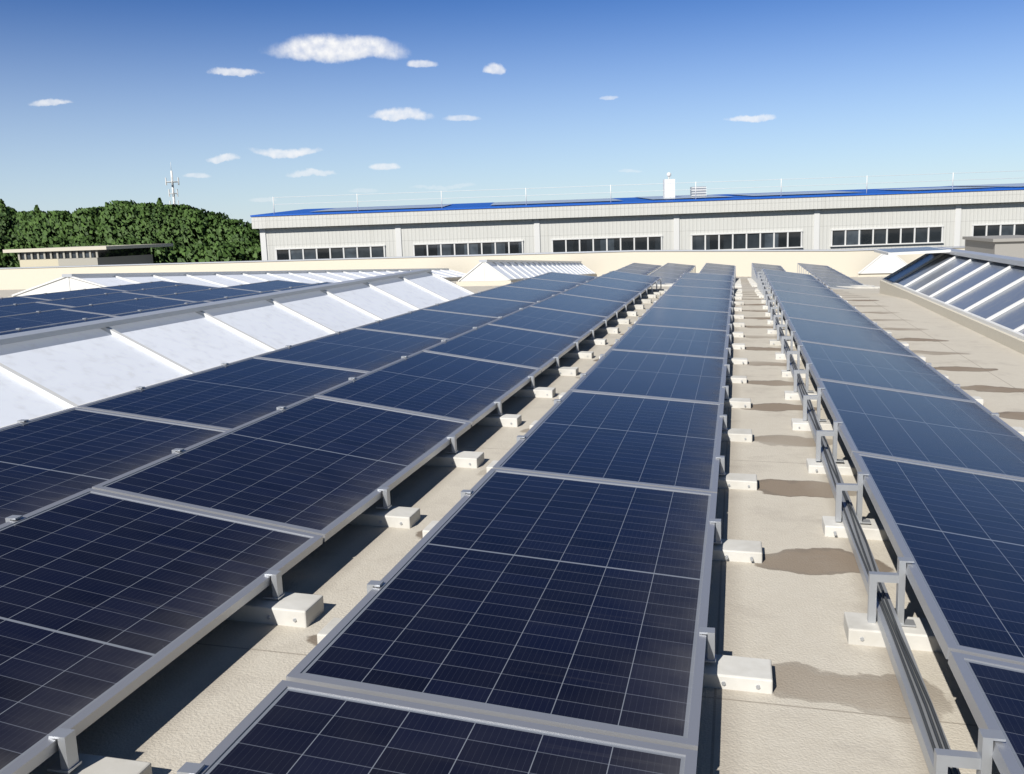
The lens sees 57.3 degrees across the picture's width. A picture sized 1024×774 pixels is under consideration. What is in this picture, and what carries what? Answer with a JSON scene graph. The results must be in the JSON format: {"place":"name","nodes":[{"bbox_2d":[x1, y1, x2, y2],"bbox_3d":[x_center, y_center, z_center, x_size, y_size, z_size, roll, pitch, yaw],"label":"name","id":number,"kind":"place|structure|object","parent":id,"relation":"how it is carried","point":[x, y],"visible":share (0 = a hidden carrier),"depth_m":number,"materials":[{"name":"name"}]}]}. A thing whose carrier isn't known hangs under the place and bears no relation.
{"place":"outdoors","nodes":[
{"label":"outdoors","id":0,"kind":"place"},
{"bbox_2d":[0,276,1023,773],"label":"roof slab","id":1,"kind":"structure","parent":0,"point":[834,702],"depth_m":3.60,"materials":[{"name":"concrete"}]},
{"bbox_2d":[0,269,474,427],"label":"skylight","id":2,"kind":"object","parent":1,"relation":"on","point":[46,371],"visible":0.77,"depth_m":9.28,"materials":[{"name":"glass"}]},
{"bbox_2d":[12,268,465,296],"bbox_3d":[-6.763,-3.863,35.255,3.211,2.389,28.833,0,10,14],"label":"skylight","id":3,"kind":"object","parent":1,"relation":"on","point":[67,282],"visible":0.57,"depth_m":26.24,"materials":[{"name":"glass"}]},
{"bbox_2d":[17,272,548,422],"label":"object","id":4,"kind":"object","parent":1,"relation":"on","point":[21,420],"visible":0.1,"depth_m":7.79,"materials":[{"name":"silver metal"}]},
{"bbox_2d":[0,407,227,524],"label":"solar panel","id":5,"kind":"object","parent":4,"relation":"in","point":[46,460],"visible":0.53,"depth_m":5.16,"materials":[{"name":"blue glass"}]},
{"bbox_2d":[77,357,367,429],"bbox_3d":[-2.001,0.019,7.023,1.134,0.035,2.278,7,12,12],"label":"solar panel","id":6,"kind":"object","parent":4,"relation":"in","point":[232,395],"visible":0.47,"depth_m":6.77,"materials":[{"name":"blue glass"}]},
{"bbox_2d":[253,328,446,371],"bbox_3d":[-1.470,-0.377,9.225,1.134,0.035,2.278,7,12,12],"label":"solar panel","id":7,"kind":"object","parent":4,"relation":"in","point":[364,350],"visible":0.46,"depth_m":9.04,"materials":[{"name":"blue glass"}]},
{"bbox_2d":[355,309,497,338],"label":"solar panel","id":8,"kind":"object","parent":4,"relation":"in","point":[434,323],"visible":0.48,"depth_m":11.29,"materials":[{"name":"blue glass"}]},
{"bbox_2d":[422,295,533,316],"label":"solar panel","id":9,"kind":"object","parent":4,"relation":"in","point":[484,306],"visible":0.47,"depth_m":13.53,"materials":[{"name":"blue glass"}]},
{"bbox_2d":[469,286,559,302],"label":"solar panel","id":10,"kind":"object","parent":4,"relation":"in","point":[519,294],"visible":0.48,"depth_m":15.75,"materials":[{"name":"blue glass"}]},
{"bbox_2d":[503,278,581,291],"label":"solar panel","id":11,"kind":"object","parent":4,"relation":"in","point":[544,284],"visible":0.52,"depth_m":17.97,"materials":[{"name":"glass"}]},
{"bbox_2d":[531,272,596,282],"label":"solar panel","id":12,"kind":"object","parent":4,"relation":"in","point":[566,277],"visible":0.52,"depth_m":20.19,"materials":[{"name":"glass"}]},
{"bbox_2d":[5,271,661,773],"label":"mounting brackets","id":13,"kind":"object","parent":1,"relation":"on","point":[67,761],"visible":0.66,"depth_m":3.52,"materials":[{"name":"silver metal"}]},
{"bbox_2d":[0,488,322,773],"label":"solar panel","id":14,"kind":"object","parent":13,"relation":"on","point":[108,601],"visible":1,"depth_m":3.24,"materials":[{"name":"glass"}]},
{"bbox_2d":[92,395,470,541],"bbox_3d":[-1.081,0.359,5.191,1.134,0.036,2.278,9,12,12],"label":"solar panel","id":15,"kind":"object","parent":13,"relation":"on","point":[326,468],"visible":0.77,"depth_m":4.84,"materials":[{"name":"glass"}]},
{"bbox_2d":[314,350,540,426],"bbox_3d":[-0.549,-0.037,7.394,1.134,0.036,2.278,9,12,12],"label":"solar panel","id":16,"kind":"object","parent":13,"relation":"on","point":[459,388],"visible":0.79,"depth_m":7.15,"materials":[{"name":"glass"}]},
{"bbox_2d":[423,324,581,371],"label":"solar panel","id":17,"kind":"object","parent":13,"relation":"on","point":[516,346],"visible":0.83,"depth_m":9.41,"materials":[{"name":"glass"}]},
{"bbox_2d":[486,306,608,339],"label":"solar panel","id":18,"kind":"object","parent":13,"relation":"on","point":[567,323],"visible":0.83,"depth_m":11.65,"materials":[{"name":"glass"}]},
{"bbox_2d":[529,293,627,318],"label":"solar panel","id":19,"kind":"object","parent":13,"relation":"on","point":[586,305],"visible":0.83,"depth_m":13.88,"materials":[{"name":"glass"}]},
{"bbox_2d":[560,284,641,303],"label":"solar panel","id":20,"kind":"object","parent":13,"relation":"on","point":[607,293],"visible":0.74,"depth_m":16.11,"materials":[{"name":"glass"}]},
{"bbox_2d":[582,277,652,293],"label":"solar panel","id":21,"kind":"object","parent":13,"relation":"on","point":[642,287],"visible":0.76,"depth_m":18.33,"materials":[{"name":"glass"}]},
{"bbox_2d":[599,271,661,284],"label":"solar panel","id":22,"kind":"object","parent":13,"relation":"in","point":[633,277],"visible":0.71,"depth_m":20.55,"materials":[{"name":"glass"}]},
{"bbox_2d":[29,289,667,773],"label":"ballast","id":23,"kind":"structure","parent":1,"relation":"on","point":[305,611],"depth_m":4.54,"materials":[{"name":"concrete"}]},
{"bbox_2d":[177,273,759,773],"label":"mounting brackets","id":24,"kind":"object","parent":1,"relation":"on","point":[199,767],"visible":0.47,"depth_m":4.10,"materials":[{"name":"silver metal"}]},
{"bbox_2d":[198,680,697,773],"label":"solar panel","id":25,"kind":"object","parent":24,"relation":"on","point":[285,727],"visible":1,"depth_m":2.33,"materials":[{"name":"glass"}]},
{"bbox_2d":[286,468,716,750],"bbox_3d":[0.182,0.679,3.587,1.134,0.035,2.278,5,11,13],"label":"solar panel","id":26,"kind":"object","parent":24,"relation":"on","point":[579,604],"visible":0.82,"depth_m":3.10,"materials":[{"name":"glass"}]},
{"bbox_2d":[493,390,723,492],"bbox_3d":[0.713,0.284,5.789,1.134,0.035,2.278,5,11,13],"label":"solar panel","id":27,"kind":"object","parent":24,"relation":"on","point":[656,442],"visible":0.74,"depth_m":5.48,"materials":[{"name":"glass"}]},
{"bbox_2d":[569,349,726,403],"bbox_3d":[1.244,-0.111,7.992,1.134,0.035,2.278,5,11,13],"label":"solar panel","id":28,"kind":"object","parent":24,"relation":"on","point":[664,375],"visible":0.77,"depth_m":7.77,"materials":[{"name":"glass"}]},
{"bbox_2d":[610,324,728,357],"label":"solar panel","id":29,"kind":"object","parent":24,"relation":"on","point":[677,340],"visible":0.77,"depth_m":10.03,"materials":[{"name":"blue glass"}]},
{"bbox_2d":[635,307,730,330],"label":"solar panel","id":30,"kind":"object","parent":24,"relation":"on","point":[688,318],"visible":0.79,"depth_m":12.27,"materials":[{"name":"blue glass"}]},
{"bbox_2d":[651,295,731,311],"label":"solar panel","id":31,"kind":"object","parent":24,"relation":"on","point":[695,303],"visible":0.77,"depth_m":14.51,"materials":[{"name":"blue glass"}]},
{"bbox_2d":[663,285,732,298],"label":"solar panel","id":32,"kind":"object","parent":24,"relation":"on","point":[700,292],"visible":0.77,"depth_m":16.73,"materials":[{"name":"blue glass"}]},
{"bbox_2d":[673,278,732,288],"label":"solar panel","id":33,"kind":"object","parent":24,"relation":"on","point":[704,283],"visible":0.73,"depth_m":18.96,"materials":[{"name":"blue glass"}]},
{"bbox_2d":[680,272,733,280],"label":"solar panel","id":34,"kind":"object","parent":24,"relation":"on","point":[704,276],"visible":0.79,"depth_m":21.18,"materials":[{"name":"blue glass"}]},
{"bbox_2d":[0,246,964,289],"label":"parapet wall","id":35,"kind":"structure","parent":1,"relation":"on","point":[850,262],"depth_m":49.04,"materials":[{"name":"paint"}]},
{"bbox_2d":[456,260,596,285],"bbox_3d":[1.258,-4.561,38.538,1.790,2.106,18.599,0,10,14],"label":"skylight","id":36,"kind":"object","parent":1,"relation":"on","point":[492,272],"visible":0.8,"depth_m":31.43,"materials":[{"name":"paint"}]},
{"bbox_2d":[317,289,772,693],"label":"concrete blocks","id":37,"kind":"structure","parent":1,"relation":"on","point":[738,673],"depth_m":4.06,"materials":[{"name":"concrete"}]},
{"bbox_2d":[797,264,873,286],"bbox_3d":[10.281,-3.407,30.439,1.429,0.677,13.800,0,10,14],"label":"panel mounting frame","id":38,"kind":"object","parent":1,"relation":"on","point":[808,271],"visible":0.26,"depth_m":34.48,"materials":[{"name":"silver metal"}]},
{"bbox_2d":[810,272,853,279],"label":"solar panel","id":39,"kind":"object","parent":38,"relation":"on","point":[830,276],"visible":0.77,"depth_m":29.31,"materials":[{"name":"blue glass"}]},
{"bbox_2d":[823,281,854,288],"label":"solar panel","id":40,"kind":"object","parent":38,"relation":"in","point":[832,285],"visible":0.38,"depth_m":25.01,"materials":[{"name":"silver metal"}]},
{"bbox_2d":[817,277,862,284],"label":"solar panel","id":41,"kind":"object","parent":38,"relation":"on","point":[843,281],"visible":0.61,"depth_m":27.10,"materials":[{"name":"blue glass"}]},
{"bbox_2d":[819,280,879,288],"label":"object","id":42,"kind":"structure","parent":38,"relation":"on","point":[863,286],"depth_m":24.36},
{"bbox_2d":[757,269,1005,773],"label":"mounting rack","id":43,"kind":"object","parent":1,"relation":"on","point":[940,756],"visible":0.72,"depth_m":3.27,"materials":[{"name":"silver metal"}]},
{"bbox_2d":[763,269,818,280],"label":"solar panel","id":44,"kind":"object","parent":43,"relation":"on","point":[788,274],"visible":0.73,"depth_m":21.15,"materials":[{"name":"blue glass"}]},
{"bbox_2d":[765,274,827,287],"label":"solar panel","id":45,"kind":"object","parent":43,"relation":"on","point":[797,281],"visible":0.71,"depth_m":18.95,"materials":[{"name":"blue glass"}]},
{"bbox_2d":[768,281,840,297],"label":"solar panel","id":46,"kind":"object","parent":43,"relation":"on","point":[812,290],"visible":0.76,"depth_m":16.73,"materials":[{"name":"blue glass"}]},
{"bbox_2d":[772,289,857,310],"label":"solar panel","id":47,"kind":"object","parent":43,"relation":"on","point":[814,300],"visible":0.7,"depth_m":14.50,"materials":[{"name":"blue glass"}]},
{"bbox_2d":[778,301,882,329],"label":"solar panel","id":48,"kind":"object","parent":43,"relation":"on","point":[827,314],"visible":0.74,"depth_m":12.27,"materials":[{"name":"glass"}]},
{"bbox_2d":[785,317,918,356],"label":"solar panel","id":49,"kind":"object","parent":43,"relation":"on","point":[865,338],"visible":0.77,"depth_m":10.03,"materials":[{"name":"glass"}]},
{"bbox_2d":[797,340,977,401],"bbox_3d":[3.082,-0.160,7.979,1.134,0.035,2.278,9,12,12],"label":"solar panel","id":50,"kind":"object","parent":43,"relation":"on","point":[900,372],"visible":0.77,"depth_m":7.77,"materials":[{"name":"glass"}]},
{"bbox_2d":[815,378,1023,478],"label":"solar panel","id":51,"kind":"object","parent":43,"relation":"on","point":[938,431],"visible":0.83,"depth_m":5.58,"materials":[{"name":"glass"}]},
{"bbox_2d":[851,452,1023,665],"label":"solar panel","id":52,"kind":"object","parent":43,"relation":"on","point":[956,535],"visible":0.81,"depth_m":3.51,"materials":[{"name":"glass"}]},
{"bbox_2d":[948,651,1023,773],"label":"solar panel","id":53,"kind":"object","parent":43,"relation":"on","point":[992,690],"visible":1,"depth_m":2.34,"materials":[{"name":"glass"}]},
{"bbox_2d":[857,248,906,276],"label":"skylight","id":54,"kind":"object","parent":1,"relation":"on","point":[882,265],"visible":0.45,"depth_m":44.07,"materials":[{"name":"paint"}]},
{"bbox_2d":[754,288,1023,651],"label":"ballast","id":55,"kind":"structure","parent":1,"relation":"on","point":[919,636],"depth_m":4.34,"materials":[{"name":"concrete"}]},
{"bbox_2d":[874,247,1023,354],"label":"skylight","id":56,"kind":"object","parent":1,"relation":"on","point":[981,293],"visible":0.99,"depth_m":14.45,"materials":[{"name":"glass"}]},
{"bbox_2d":[962,235,1023,257],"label":"rooftop box","id":57,"kind":"object","parent":1,"relation":"on","point":[1009,245],"visible":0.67,"depth_m":36.67,"materials":[{"name":"metal"}]},
{"bbox_3d":[5.476,-3.670,32.386,1.454,0.679,13.800,0,10,14],"label":"mounting","id":58,"kind":"object","parent":1,"relation":"on","visible":0},
{"bbox_2d":[649,272,681,278],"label":"solar panel","id":59,"kind":"object","parent":58,"relation":"on","point":[667,275],"visible":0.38,"depth_m":31.24,"materials":[{"name":"blue glass"}]},
{"bbox_2d":[0,0,1023,222],"label":"sky","id":60,"kind":"structure","parent":0,"point":[249,103],"materials":[{"name":"blue"}]},
{"label":"ground","id":61,"kind":"structure","parent":0,"visible":0},
{"bbox_2d":[0,236,17,267],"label":"tree","id":62,"kind":"object","parent":61,"relation":"on","point":[4,262],"visible":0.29,"depth_m":107.20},
{"bbox_2d":[0,199,21,240],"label":"tree","id":63,"kind":"object","parent":61,"relation":"on","point":[6,221],"visible":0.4,"depth_m":122.49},
{"bbox_2d":[0,240,29,267],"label":"tree","id":64,"kind":"object","parent":61,"relation":"on","point":[16,243],"visible":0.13,"depth_m":108.13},
{"bbox_2d":[7,216,27,240],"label":"tree","id":65,"kind":"object","parent":61,"relation":"on","point":[19,230],"depth_m":121.10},
{"bbox_2d":[12,205,40,239],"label":"tree","id":66,"kind":"object","parent":61,"relation":"on","point":[36,212],"visible":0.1,"depth_m":120.59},
{"bbox_2d":[12,210,48,224],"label":"broad tree","id":67,"kind":"object","parent":61,"relation":"on","point":[18,215],"visible":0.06,"depth_m":129.09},
{"bbox_2d":[17,210,73,241],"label":"broad tree","id":68,"kind":"object","parent":61,"relation":"on","point":[52,218],"visible":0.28,"depth_m":116.64,"materials":[{"name":"plant"}]},
{"bbox_2d":[32,237,66,247],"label":"tree","id":69,"kind":"object","parent":61,"relation":"on","point":[54,242],"visible":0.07,"depth_m":109.12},
{"bbox_2d":[40,207,106,242],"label":"broad tree","id":70,"kind":"object","parent":61,"relation":"on","point":[84,223],"visible":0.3,"depth_m":115.93,"materials":[{"name":"plant"}]},
{"bbox_2d":[59,235,93,246],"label":"tree","id":71,"kind":"object","parent":61,"relation":"on","point":[77,241],"visible":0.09,"depth_m":105.51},
{"bbox_2d":[3,243,172,266],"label":"building","id":72,"kind":"structure","parent":61,"relation":"on","point":[93,255],"depth_m":92.77,"materials":[{"name":"beige concrete"}]},
{"bbox_2d":[92,199,149,242],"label":"broad tree","id":73,"kind":"object","parent":61,"relation":"on","point":[108,215],"visible":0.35,"depth_m":114.45,"materials":[{"name":"plant"}]},
{"bbox_2d":[107,236,144,245],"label":"tree","id":74,"kind":"object","parent":61,"relation":"on","point":[128,240],"visible":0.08,"depth_m":107.48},
{"bbox_2d":[111,202,156,238],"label":"broad tree","id":75,"kind":"object","parent":61,"relation":"on","point":[137,225],"visible":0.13,"depth_m":114.69,"materials":[{"name":"plant"}]},
{"bbox_2d":[136,198,175,239],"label":"tree","id":76,"kind":"object","parent":61,"relation":"on","point":[159,210],"visible":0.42,"depth_m":114.11,"materials":[{"name":"plant"}]},
{"bbox_2d":[134,239,181,262],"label":"tree","id":77,"kind":"object","parent":61,"relation":"on","point":[156,256],"visible":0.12,"depth_m":104.98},
{"bbox_2d":[155,242,185,262],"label":"tree","id":78,"kind":"object","parent":61,"relation":"on","point":[174,248],"visible":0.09,"depth_m":106.34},
{"bbox_2d":[165,162,178,204],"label":"telecom mast","id":79,"kind":"object","parent":61,"relation":"on","point":[172,182],"visible":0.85,"depth_m":331.35,"materials":[{"name":"metal"}]},
{"bbox_2d":[134,204,224,243],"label":"broad tree","id":80,"kind":"object","parent":61,"relation":"on","point":[177,209],"visible":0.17,"depth_m":114.23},
{"bbox_2d":[157,208,221,246],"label":"broad tree","id":81,"kind":"object","parent":61,"relation":"on","point":[185,224],"visible":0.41,"depth_m":112.47,"materials":[{"name":"plant"}]},
{"bbox_2d":[165,243,230,262],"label":"tree","id":82,"kind":"object","parent":61,"relation":"on","point":[186,254],"visible":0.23,"depth_m":101.89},
{"bbox_2d":[170,211,229,244],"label":"broad tree","id":83,"kind":"object","parent":61,"relation":"on","point":[217,216],"visible":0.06,"depth_m":115.11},
{"bbox_2d":[192,242,255,261],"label":"tree","id":84,"kind":"object","parent":61,"relation":"on","point":[222,254],"visible":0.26,"depth_m":101.95,"materials":[{"name":"plant"}]},
{"bbox_2d":[192,219,259,248],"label":"broad tree","id":85,"kind":"object","parent":61,"relation":"on","point":[227,225],"visible":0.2,"depth_m":112.29,"materials":[{"name":"plant"}]},
{"bbox_2d":[219,227,259,243],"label":"broad tree","id":86,"kind":"object","parent":61,"relation":"on","point":[250,233],"visible":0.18,"depth_m":111.88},
{"bbox_2d":[231,240,261,260],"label":"tree","id":87,"kind":"object","parent":61,"relation":"on","point":[242,245],"visible":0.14,"depth_m":103.92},
{"bbox_2d":[244,241,261,260],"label":"tree","id":88,"kind":"object","parent":61,"relation":"on","point":[258,245],"visible":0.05,"depth_m":103.61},
{"bbox_2d":[250,188,1023,259],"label":"factory","id":89,"kind":"structure","parent":61,"relation":"on","point":[892,220],"depth_m":61.38,"materials":[{"name":"white metal"}]},
{"bbox_2d":[258,183,1023,214],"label":"roof","id":90,"kind":"structure","parent":89,"relation":"attached to","point":[715,196],"depth_m":65.45,"materials":[{"name":"metal"}]},
{"bbox_2d":[273,171,1009,213],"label":"roof guard rail","id":91,"kind":"object","parent":89,"relation":"on","point":[695,189],"visible":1,"depth_m":61.21,"materials":[{"name":"metal"}]},
{"bbox_2d":[663,172,706,197],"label":"rooftop equipment","id":92,"kind":"object","parent":89,"relation":"on","point":[701,192],"visible":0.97,"depth_m":67.60,"materials":[{"name":"white paint"}]},
{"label":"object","id":93,"kind":"object","parent":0,"visible":0},
{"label":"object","id":94,"kind":"object","parent":93,"relation":"on","visible":0},
{"bbox_2d":[0,315,116,334],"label":"solar panel","id":95,"kind":"object","parent":94,"relation":"on","point":[51,325],"visible":0.24,"depth_m":11.33,"materials":[{"name":"blue glass"}]},
{"bbox_2d":[109,301,208,316],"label":"solar panel","id":96,"kind":"object","parent":94,"relation":"on","point":[156,309],"visible":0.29,"depth_m":13.36,"materials":[{"name":"blue glass"}]},
{"bbox_2d":[205,290,277,301],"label":"solar panel","id":97,"kind":"object","parent":94,"relation":"on","point":[237,296],"visible":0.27,"depth_m":15.59,"materials":[{"name":"blue glass"}]},
{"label":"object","id":98,"kind":"object","parent":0,"visible":0},
{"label":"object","id":99,"kind":"object","parent":98,"relation":"on","visible":0},
{"bbox_2d":[0,309,106,331],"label":"solar panel","id":100,"kind":"object","parent":99,"relation":"on","point":[24,320],"visible":0.44,"depth_m":13.00,"materials":[{"name":"blue glass"}]},
{"bbox_2d":[62,297,193,314],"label":"solar panel","id":101,"kind":"object","parent":99,"relation":"on","point":[119,307],"visible":0.48,"depth_m":14.86,"materials":[{"name":"blue glass"}]},
{"bbox_2d":[153,287,258,301],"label":"solar panel","id":102,"kind":"object","parent":99,"relation":"on","point":[207,294],"visible":0.48,"depth_m":17.08,"materials":[{"name":"blue glass"}]},
{"bbox_2d":[226,280,309,291],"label":"solar panel","id":103,"kind":"object","parent":99,"relation":"on","point":[270,285],"visible":0.47,"depth_m":19.30,"materials":[{"name":"blue glass"}]},
{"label":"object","id":104,"kind":"object","parent":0,"visible":0},
{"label":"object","id":105,"kind":"object","parent":104,"relation":"on","visible":0},
{"bbox_2d":[0,302,70,316],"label":"solar panel","id":106,"kind":"object","parent":105,"relation":"on","point":[16,309],"visible":0.53,"depth_m":15.11,"materials":[{"name":"blue glass"}]},
{"bbox_2d":[39,292,152,306],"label":"solar panel","id":107,"kind":"object","parent":105,"relation":"on","point":[94,299],"visible":0.5,"depth_m":16.72,"materials":[{"name":"blue glass"}]},
{"bbox_2d":[124,284,219,295],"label":"solar panel","id":108,"kind":"object","parent":105,"relation":"on","point":[159,291],"visible":0.47,"depth_m":18.93,"materials":[{"name":"blue glass"}]},
{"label":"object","id":109,"kind":"object","parent":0,"visible":0},
{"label":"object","id":110,"kind":"object","parent":109,"relation":"on","visible":0},
{"bbox_2d":[0,296,46,305],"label":"solar panel","id":111,"kind":"object","parent":110,"relation":"on","point":[12,300],"visible":0.47,"depth_m":17.22,"materials":[{"name":"blue glass"}]},
{"bbox_2d":[22,288,123,299],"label":"solar panel","id":112,"kind":"object","parent":110,"relation":"on","point":[71,294],"visible":0.48,"depth_m":18.66,"materials":[{"name":"blue glass"}]},
{"bbox_2d":[100,281,194,290],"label":"solar panel","id":113,"kind":"object","parent":110,"relation":"on","point":[139,286],"visible":0.56,"depth_m":20.88,"materials":[{"name":"blue glass"}]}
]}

